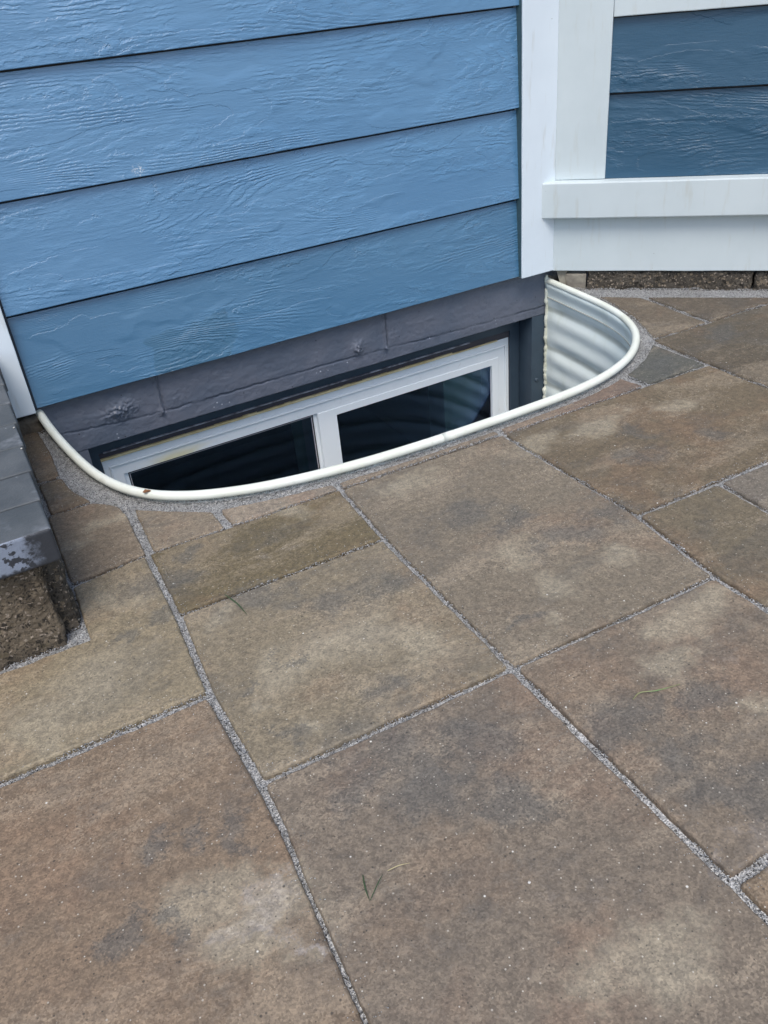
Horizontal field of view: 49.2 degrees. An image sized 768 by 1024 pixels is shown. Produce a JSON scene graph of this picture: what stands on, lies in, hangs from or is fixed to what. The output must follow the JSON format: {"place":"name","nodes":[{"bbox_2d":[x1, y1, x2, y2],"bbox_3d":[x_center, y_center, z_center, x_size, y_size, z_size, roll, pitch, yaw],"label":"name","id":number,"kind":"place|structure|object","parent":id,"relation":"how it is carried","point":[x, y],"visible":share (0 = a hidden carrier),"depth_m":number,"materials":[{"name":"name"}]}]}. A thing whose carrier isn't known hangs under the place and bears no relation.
{"place":"outdoors","nodes":[
{"label":"outdoors","id":0,"kind":"place"},
{"bbox_2d":[0,274,767,1023],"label":"joint sand","id":1,"kind":"structure","parent":0,"point":[252,768],"depth_m":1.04,"materials":[{"name":"grey sand"}]},
{"bbox_2d":[557,271,567,284],"bbox_3d":[0.418,-0.542,1.971,0.026,0.058,0.025,9,35,21],"label":"stone wedge","id":2,"kind":"object","parent":1,"relation":"on","point":[562,276],"visible":0.43,"depth_m":1.96,"materials":[{"name":"beige stone"}]},
{"bbox_2d":[548,297,629,345],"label":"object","id":3,"kind":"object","parent":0,"point":[591,317],"depth_m":1.87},
{"bbox_2d":[17,414,44,435],"bbox_3d":[-0.657,-0.143,1.543,0.068,0.064,0.029,-20,35,-22],"label":"soil strip","id":4,"kind":"object","parent":3,"relation":"on","point":[30,424],"visible":0.34,"depth_m":1.53,"materials":[{"name":"brown soil"}]},
{"bbox_2d":[0,369,80,670],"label":"stone step","id":5,"kind":"object","parent":3,"relation":"on","point":[40,614],"visible":0.96,"depth_m":0.99,"materials":[{"name":"grey stone"}]},
{"bbox_2d":[22,432,59,484],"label":"paver","id":6,"kind":"object","parent":3,"relation":"on","point":[44,469],"visible":0.64,"depth_m":1.44,"materials":[{"name":"concrete"}]},
{"bbox_2d":[39,479,89,514],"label":"paver","id":7,"kind":"object","parent":3,"relation":"on","point":[56,494],"visible":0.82,"depth_m":1.32,"materials":[{"name":"concrete"}]},
{"bbox_2d":[48,503,145,585],"bbox_3d":[-0.419,0.055,1.236,0.109,0.050,0.198,-20,35,-22],"label":"paver","id":8,"kind":"object","parent":3,"relation":"on","point":[95,541],"visible":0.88,"depth_m":1.21,"materials":[{"name":"concrete"}]},
{"bbox_2d":[0,558,205,783],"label":"paver","id":9,"kind":"object","parent":3,"relation":"on","point":[131,661],"visible":0.92,"depth_m":0.96,"materials":[{"name":"concrete"}]},
{"bbox_2d":[136,510,223,552],"bbox_3d":[-0.306,0.031,1.256,0.104,0.050,0.131,-20,35,-22],"label":"paver","id":10,"kind":"object","parent":3,"relation":"on","point":[162,529],"visible":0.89,"depth_m":1.22,"materials":[{"name":"concrete"}]},
{"bbox_2d":[0,700,363,1023],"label":"paver","id":11,"kind":"object","parent":3,"relation":"on","point":[145,872],"visible":1,"depth_m":0.72,"materials":[{"name":"concrete"}]},
{"bbox_2d":[151,491,380,615],"bbox_3d":[-0.160,0.067,1.176,0.296,0.050,0.157,-20,35,-22],"label":"paver","id":12,"kind":"object","parent":3,"relation":"on","point":[212,569],"visible":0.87,"depth_m":1.15,"materials":[{"name":"concrete"}]},
{"bbox_2d":[222,486,336,526],"bbox_3d":[-0.155,0.001,1.278,0.169,0.050,0.052,-20,35,-22],"label":"paver","id":13,"kind":"object","parent":3,"relation":"on","point":[244,513],"visible":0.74,"depth_m":1.25,"materials":[{"name":"concrete"}]},
{"bbox_2d":[184,542,506,779],"bbox_3d":[-0.058,0.171,0.997,0.296,0.050,0.301,-20,35,-22],"label":"paver","id":14,"kind":"object","parent":3,"relation":"on","point":[341,651],"visible":0.82,"depth_m":0.96,"materials":[{"name":"concrete"}]},
{"bbox_2d":[225,594,245,612],"bbox_3d":[-0.186,0.115,1.051,0.010,0.003,0.055,-20,35,-22],"label":"grass blade","id":15,"kind":"object","parent":14,"relation":"on","point":[235,602],"depth_m":1.05,"materials":[{"name":"plant"}]},
{"bbox_2d":[0,0,767,490],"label":"house","id":16,"kind":"structure","parent":3,"relation":"on","point":[242,242],"depth_m":1.65,"materials":[{"name":"blue paint"}]},
{"bbox_2d":[88,321,518,485],"bbox_3d":[-0.129,-0.096,2.043,1.064,0.524,0.094,-20,35,-22],"label":"window","id":17,"kind":"structure","parent":16,"relation":"in","point":[493,352],"depth_m":1.93,"materials":[{"name":"white plastic"}]},
{"bbox_2d":[35,275,639,502],"bbox_3d":[0.036,0.084,1.783,1.185,0.834,0.532,-20,35,-22],"label":"window well","id":18,"kind":"object","parent":16,"relation":"attached to","point":[582,352],"depth_m":1.71,"materials":[{"name":"white metal"}]},
{"bbox_2d":[340,432,497,489],"bbox_3d":[0.062,-0.066,1.348,0.286,0.050,0.014,-20,35,-20],"label":"grout joint","id":19,"kind":"object","parent":3,"relation":"on","point":[367,477],"visible":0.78,"depth_m":1.33,"materials":[{"name":"concrete"}]},
{"bbox_2d":[267,673,767,1023],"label":"paver","id":20,"kind":"object","parent":3,"relation":"on","point":[478,809],"visible":0.97,"depth_m":0.70,"materials":[{"name":"concrete"}]},
{"bbox_2d":[362,875,369,900],"bbox_3d":[-0.015,0.317,0.710,0.007,0.002,0.025,-20,35,-22],"label":"grass blade","id":21,"kind":"object","parent":20,"relation":"on","point":[365,887],"depth_m":0.71,"materials":[{"name":"green plant"}]},
{"bbox_2d":[345,436,709,667],"bbox_3d":[0.172,0.042,1.163,0.310,0.050,0.460,-20,35,-22],"label":"paver","id":22,"kind":"object","parent":3,"relation":"on","point":[521,554],"visible":0.85,"depth_m":1.11,"materials":[{"name":"concrete"}]},
{"bbox_2d":[548,271,558,281],"bbox_3d":[0.412,-0.555,2.020,0.076,0.056,0.049,-20,35,-22],"label":"soil pocket","id":23,"kind":"object","parent":3,"relation":"on","point":[554,276],"visible":0.17,"depth_m":1.99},
{"bbox_2d":[501,379,640,434],"bbox_3d":[0.321,-0.166,1.463,0.291,0.050,0.047,-20,35,-22],"label":"paver","id":24,"kind":"object","parent":3,"relation":"on","point":[620,387],"visible":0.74,"depth_m":1.45,"materials":[{"name":"concrete"}]},
{"bbox_2d":[566,271,586,289],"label":"concrete block","id":25,"kind":"structure","parent":3,"relation":"on","point":[577,279],"depth_m":1.95,"materials":[{"name":"beige concrete"}]},
{"bbox_2d":[507,366,767,515],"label":"paver","id":26,"kind":"object","parent":3,"relation":"on","point":[645,449],"visible":0.87,"depth_m":1.32,"materials":[{"name":"concrete"}]},
{"bbox_2d":[520,580,767,877],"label":"paver","id":27,"kind":"object","parent":3,"relation":"on","point":[691,750],"visible":0.84,"depth_m":0.85,"materials":[{"name":"concrete"}]},
{"bbox_2d":[633,684,679,698],"bbox_3d":[0.281,0.184,0.870,0.055,0.003,0.005,-14,33,-12],"label":"grass blade","id":28,"kind":"object","parent":27,"relation":"on","point":[652,690],"depth_m":0.87,"materials":[{"name":"beige plant"}]},
{"bbox_2d":[600,297,704,340],"bbox_3d":[0.576,-0.405,1.795,0.129,0.050,0.269,-10,33,-6],"label":"paver","id":29,"kind":"object","parent":3,"relation":"on","point":[656,320],"visible":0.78,"depth_m":1.75,"materials":[{"name":"concrete"}]},
{"bbox_2d":[628,345,703,385],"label":"paver","id":30,"kind":"object","parent":3,"relation":"on","point":[656,364],"visible":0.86,"depth_m":1.54,"materials":[{"name":"concrete"}]},
{"bbox_2d":[587,271,753,290],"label":"concrete block","id":31,"kind":"structure","parent":3,"relation":"on","point":[708,280],"depth_m":1.89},
{"bbox_2d":[642,486,767,608],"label":"paver","id":32,"kind":"object","parent":3,"relation":"on","point":[722,529],"visible":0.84,"depth_m":1.09,"materials":[{"name":"concrete"}]},
{"bbox_2d":[649,297,767,322],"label":"paver","id":33,"kind":"object","parent":3,"relation":"on","point":[713,309],"visible":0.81,"depth_m":1.78,"materials":[{"name":"concrete"}]},
{"bbox_2d":[655,305,767,388],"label":"paver","id":34,"kind":"object","parent":3,"relation":"on","point":[737,345],"visible":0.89,"depth_m":1.61,"materials":[{"name":"concrete"}]},
{"bbox_2d":[723,465,767,512],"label":"paver","id":35,"kind":"object","parent":3,"relation":"on","point":[753,486],"visible":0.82,"depth_m":1.18,"materials":[{"name":"concrete"}]},
{"bbox_2d":[740,867,767,915],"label":"paver","id":36,"kind":"object","parent":3,"relation":"on","point":[756,894],"visible":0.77,"depth_m":0.68,"materials":[{"name":"concrete"}]},
{"bbox_2d":[751,271,767,290],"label":"concrete block","id":37,"kind":"structure","parent":3,"relation":"on","point":[759,280],"depth_m":1.84,"materials":[{"name":"grey concrete"}]}
]}

